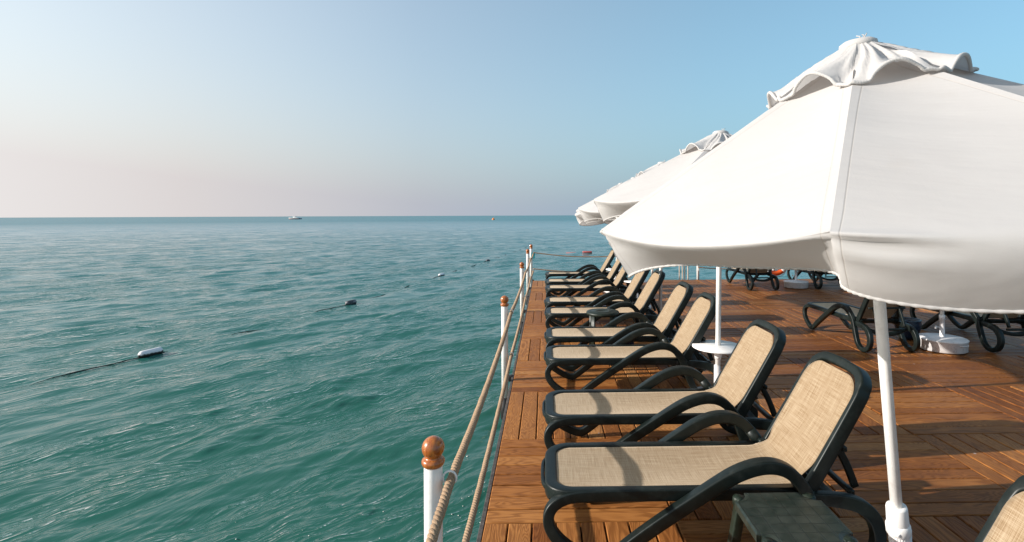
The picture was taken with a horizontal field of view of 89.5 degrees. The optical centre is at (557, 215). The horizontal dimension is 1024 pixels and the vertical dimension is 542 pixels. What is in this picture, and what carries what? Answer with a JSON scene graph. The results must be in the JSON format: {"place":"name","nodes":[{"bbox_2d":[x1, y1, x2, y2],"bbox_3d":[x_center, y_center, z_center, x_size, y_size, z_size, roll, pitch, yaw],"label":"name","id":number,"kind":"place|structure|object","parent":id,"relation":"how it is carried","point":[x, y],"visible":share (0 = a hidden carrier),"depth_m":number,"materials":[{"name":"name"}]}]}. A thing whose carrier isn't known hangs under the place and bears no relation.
{"place":"outdoors","nodes":[
{"label":"outdoors","id":0,"kind":"place"},
{"bbox_2d":[0,215,835,541],"bbox_3d":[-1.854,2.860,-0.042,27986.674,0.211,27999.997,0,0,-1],"label":"sea","id":1,"kind":"structure","parent":0,"point":[292,415],"depth_m":9.75,"materials":[{"name":"liquid"}]},
{"bbox_2d":[138,347,162,357],"bbox_3d":[-8.430,2.853,10.671,0.164,0.164,0.454,0,1,25],"label":"float","id":2,"kind":"object","parent":1,"relation":"on","point":[150,352],"visible":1,"depth_m":10.61,"materials":[{"name":"white plastic"}]},
{"bbox_2d":[4,251,515,390],"bbox_3d":[-5.444,2.895,27.839,1.568,0.205,44.240,0,0,10],"label":"float line","id":3,"kind":"object","parent":1,"relation":"on","point":[165,351],"visible":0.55,"depth_m":10.15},
{"bbox_2d":[345,300,356,304],"bbox_3d":[-6.641,2.815,16.561,0.164,0.164,0.464,0,-1,17],"label":"float","id":4,"kind":"object","parent":1,"relation":"on","point":[349,302],"visible":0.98,"depth_m":16.47,"materials":[{"name":"white plastic"}]},
{"bbox_2d":[0,0,1023,217],"label":"sky","id":5,"kind":"structure","parent":0,"point":[109,108],"materials":[{"name":"blue"}]},
{"bbox_2d":[476,281,629,541],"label":"deck substructure","id":6,"kind":"object","parent":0,"point":[485,510],"visible":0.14,"depth_m":4.08,"materials":[{"name":"brown wood"}]},
{"bbox_2d":[421,435,457,541],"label":"rail post","id":7,"kind":"object","parent":6,"relation":"attached to","point":[433,458],"visible":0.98,"depth_m":2.04,"materials":[{"name":"white metal"}]},
{"bbox_2d":[425,253,533,541],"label":"rope","id":8,"kind":"object","parent":7,"relation":"attached to","point":[437,521],"visible":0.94,"depth_m":2.37,"materials":[{"name":"beige fabric"}]},
{"bbox_2d":[462,270,533,541],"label":"rope","id":9,"kind":"object","parent":7,"relation":"attached to","point":[472,515],"visible":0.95,"depth_m":3.41,"materials":[{"name":"beige fabric"}]},
{"bbox_2d":[500,295,513,419],"bbox_3d":[-0.545,1.550,5.704,0.152,1.345,0.242,0,0,-1],"label":"rail post","id":10,"kind":"object","parent":6,"relation":"attached to","point":[504,299],"visible":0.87,"depth_m":5.60,"materials":[{"name":"white metal"}]},
{"bbox_2d":[519,262,526,333],"bbox_3d":[-0.632,1.549,9.723,0.152,1.347,0.242,0,0,-1],"label":"rail post","id":11,"kind":"object","parent":6,"relation":"attached to","point":[522,272],"visible":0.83,"depth_m":9.61,"materials":[{"name":"white metal"}]},
{"bbox_2d":[526,249,531,304],"bbox_3d":[-0.698,1.528,12.812,0.152,1.390,0.242,0,0,-1],"label":"rail post","id":12,"kind":"object","parent":6,"relation":"attached to","point":[527,263],"visible":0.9,"depth_m":12.71,"materials":[{"name":"white metal"}]},
{"bbox_2d":[530,244,534,286],"bbox_3d":[-0.693,1.514,14.352,0.152,1.417,0.242,0,0,-1],"label":"rail post","id":13,"kind":"object","parent":6,"relation":"attached to","point":[531,264],"visible":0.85,"depth_m":14.25,"materials":[{"name":"white metal"}]},
{"bbox_3d":[6.070,1.514,14.394,0.094,1.365,0.152,0,0,-1],"label":"rail post","id":14,"kind":"object","parent":6,"relation":"attached to","visible":0},
{"bbox_2d":[767,269,785,276],"bbox_3d":[6.031,1.306,14.253,0.815,0.815,0.156,0,0,-1],"label":"lifebuoy","id":15,"kind":"object","parent":14,"relation":"hanging from","point":[778,272],"visible":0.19,"depth_m":14.19,"materials":[{"name":"orange plastic"}]},
{"bbox_3d":[2.655,1.527,14.321,0.094,1.365,0.152,0,0,-1],"label":"rail post","id":16,"kind":"object","parent":6,"relation":"attached to","visible":0},
{"bbox_2d":[533,268,609,271],"bbox_3d":[0.998,1.521,14.250,3.325,0.135,0.037,0,0,-1],"label":"rope","id":17,"kind":"object","parent":16,"relation":"attached to","point":[553,270],"visible":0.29,"depth_m":14.21,"materials":[{"name":"beige fabric"}]},
{"bbox_2d":[533,252,615,256],"bbox_3d":[0.997,1.086,14.250,3.325,0.165,0.037,0,0,-1],"label":"rope","id":18,"kind":"object","parent":16,"relation":"attached to","point":[570,256],"visible":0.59,"depth_m":14.22,"materials":[{"name":"beige fabric"}]},
{"bbox_2d":[482,279,1023,541],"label":"deck","id":19,"kind":"structure","parent":0,"point":[960,427],"depth_m":4.38,"materials":[{"name":"brown wood"}]},
{"bbox_2d":[545,249,614,278],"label":"sun lounger","id":20,"kind":"object","parent":19,"relation":"on","point":[603,270],"visible":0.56,"depth_m":12.48,"materials":[{"name":"beige fabric"}]},
{"bbox_2d":[545,259,624,296],"bbox_3d":[0.613,1.305,11.210,1.774,0.978,0.707,0,0,-1],"label":"sun lounger","id":21,"kind":"object","parent":19,"relation":"on","point":[614,270],"visible":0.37,"depth_m":11.02,"materials":[{"name":"beige fabric"}]},
{"bbox_2d":[545,267,635,306],"bbox_3d":[0.646,1.305,10.212,1.774,0.978,0.707,0,0,-2],"label":"sun lounger","id":22,"kind":"object","parent":19,"relation":"on","point":[617,283],"visible":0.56,"depth_m":10.01,"materials":[{"name":"beige fabric"}]},
{"bbox_2d":[544,270,649,325],"bbox_3d":[0.665,1.305,8.665,1.774,0.978,0.707,0,0,-2],"label":"sun lounger","id":23,"kind":"object","parent":19,"relation":"on","point":[633,289],"visible":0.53,"depth_m":8.42,"materials":[{"name":"beige fabric"}]},
{"bbox_2d":[576,183,621,292],"bbox_3d":[1.465,0.504,12.043,2.038,2.573,2.044,0,0,-1],"label":"parasol","id":24,"kind":"object","parent":19,"relation":"on","point":[577,210],"visible":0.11,"depth_m":11.99,"materials":[{"name":"white fabric"}]},
{"bbox_2d":[586,308,618,344],"bbox_3d":[0.621,1.547,7.000,0.450,0.498,0.450,0,0,-1],"label":"side table","id":25,"kind":"object","parent":19,"relation":"on","point":[593,314],"visible":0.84,"depth_m":6.88,"materials":[{"name":"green plastic"}]},
{"bbox_2d":[544,269,664,328],"bbox_3d":[0.697,1.305,7.660,1.774,0.978,0.707,0,0,-1],"label":"sun lounger","id":26,"kind":"object","parent":19,"relation":"on","point":[645,300],"visible":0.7,"depth_m":7.59,"materials":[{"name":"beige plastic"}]},
{"bbox_2d":[575,177,650,307],"bbox_3d":[1.526,0.511,9.995,2.360,2.558,2.360,0,0,-1],"label":"parasol","id":27,"kind":"object","parent":19,"relation":"on","point":[581,222],"visible":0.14,"depth_m":10.02,"materials":[{"name":"white fabric"}]},
{"bbox_2d":[544,281,692,370],"bbox_3d":[0.729,1.305,6.237,1.774,0.978,0.707,0,0,-2],"label":"sun lounger","id":28,"kind":"object","parent":19,"relation":"on","point":[666,320],"visible":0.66,"depth_m":6.12,"materials":[{"name":"beige fabric"}]},
{"bbox_2d":[578,160,664,314],"bbox_3d":[1.554,0.487,7.589,2.494,2.606,2.505,0,0,-1],"label":"parasol","id":29,"kind":"object","parent":19,"relation":"on","point":[588,210],"visible":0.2,"depth_m":7.42,"materials":[{"name":"white fabric"}]},
{"bbox_2d":[544,292,715,390],"bbox_3d":[0.747,1.305,5.323,1.774,0.978,0.707,0,0,-1],"label":"sun lounger","id":30,"kind":"object","parent":19,"relation":"on","point":[621,353],"visible":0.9,"depth_m":5.16,"materials":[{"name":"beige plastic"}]},
{"bbox_2d":[542,319,785,449],"bbox_3d":[0.774,1.304,3.891,1.774,0.978,0.707,0,0,-1],"label":"sun lounger","id":31,"kind":"object","parent":19,"relation":"on","point":[739,385],"visible":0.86,"depth_m":3.80,"materials":[{"name":"beige fabric"}]},
{"bbox_2d":[594,128,736,387],"bbox_3d":[1.585,0.471,4.994,2.482,2.637,2.499,0,0,-1],"label":"parasol","id":32,"kind":"object","parent":19,"relation":"on","point":[617,202],"visible":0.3,"depth_m":4.78,"materials":[{"name":"white fabric"}]},
{"bbox_2d":[679,266,688,279],"bbox_3d":[3.532,2.378,14.358,0.184,2.816,0.357,0,0,-1],"label":"swim ladder","id":33,"kind":"object","parent":19,"relation":"attached to","point":[684,273],"visible":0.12,"depth_m":14.19,"materials":[{"name":"white metal"}]},
{"bbox_2d":[541,351,886,541],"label":"sun lounger","id":34,"kind":"object","parent":19,"relation":"on","point":[799,446],"visible":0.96,"depth_m":2.80,"materials":[{"name":"beige fabric"}]},
{"bbox_2d":[725,267,779,289],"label":"sun lounger","id":35,"kind":"object","parent":19,"relation":"on","point":[747,272],"visible":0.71,"depth_m":12.37,"materials":[{"name":"black plastic"}]},
{"bbox_2d":[727,492,857,541],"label":"side table","id":36,"kind":"object","parent":19,"relation":"on","point":[784,517],"visible":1,"depth_m":2.35,"materials":[{"name":"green plastic"}]},
{"bbox_2d":[784,270,808,288],"bbox_3d":[5.867,0.465,12.639,2.432,2.600,2.433,0,0,-1],"label":"parasol","id":37,"kind":"object","parent":19,"relation":"on","point":[798,284],"visible":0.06,"depth_m":12.44,"materials":[{"name":"white fabric"}]},
{"bbox_2d":[600,33,1023,541],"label":"parasol","id":38,"kind":"object","parent":19,"relation":"on","point":[880,174],"visible":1,"depth_m":1.57,"materials":[{"name":"white fabric"}]},
{"bbox_2d":[787,269,839,288],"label":"sun lounger","id":39,"kind":"object","parent":19,"relation":"on","point":[818,275],"visible":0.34,"depth_m":12.49,"materials":[{"name":"black plastic"}]},
{"bbox_2d":[802,297,920,351],"bbox_3d":[4.285,1.291,7.432,0.707,0.978,1.774,0,0,-2],"label":"sun lounger","id":40,"kind":"object","parent":19,"relation":"on","point":[855,316],"visible":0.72,"depth_m":6.87,"materials":[{"name":"black plastic"}]},
{"bbox_2d":[919,310,969,353],"bbox_3d":[5.101,0.468,6.820,2.432,2.600,2.431,0,0,-1],"label":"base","id":41,"kind":"object","parent":19,"relation":"on","point":[941,341],"visible":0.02,"depth_m":6.67,"materials":[{"name":"plastic"}]},
{"bbox_2d":[910,307,1023,351],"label":"sun lounger","id":42,"kind":"object","parent":19,"relation":"on","point":[979,320],"visible":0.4,"depth_m":6.87,"materials":[{"name":"black plastic"}]},
{"bbox_2d":[974,475,1023,541],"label":"sun lounger","id":43,"kind":"object","parent":19,"relation":"on","point":[1004,522],"visible":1,"depth_m":1.70,"materials":[{"name":"beige fabric"}]},
{"bbox_2d":[894,317,921,339],"bbox_3d":[5.048,1.637,7.410,0.340,0.283,0.340,0,0,-1],"label":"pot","id":44,"kind":"object","parent":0,"point":[916,323],"visible":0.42,"depth_m":7.29,"materials":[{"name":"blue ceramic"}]}
]}

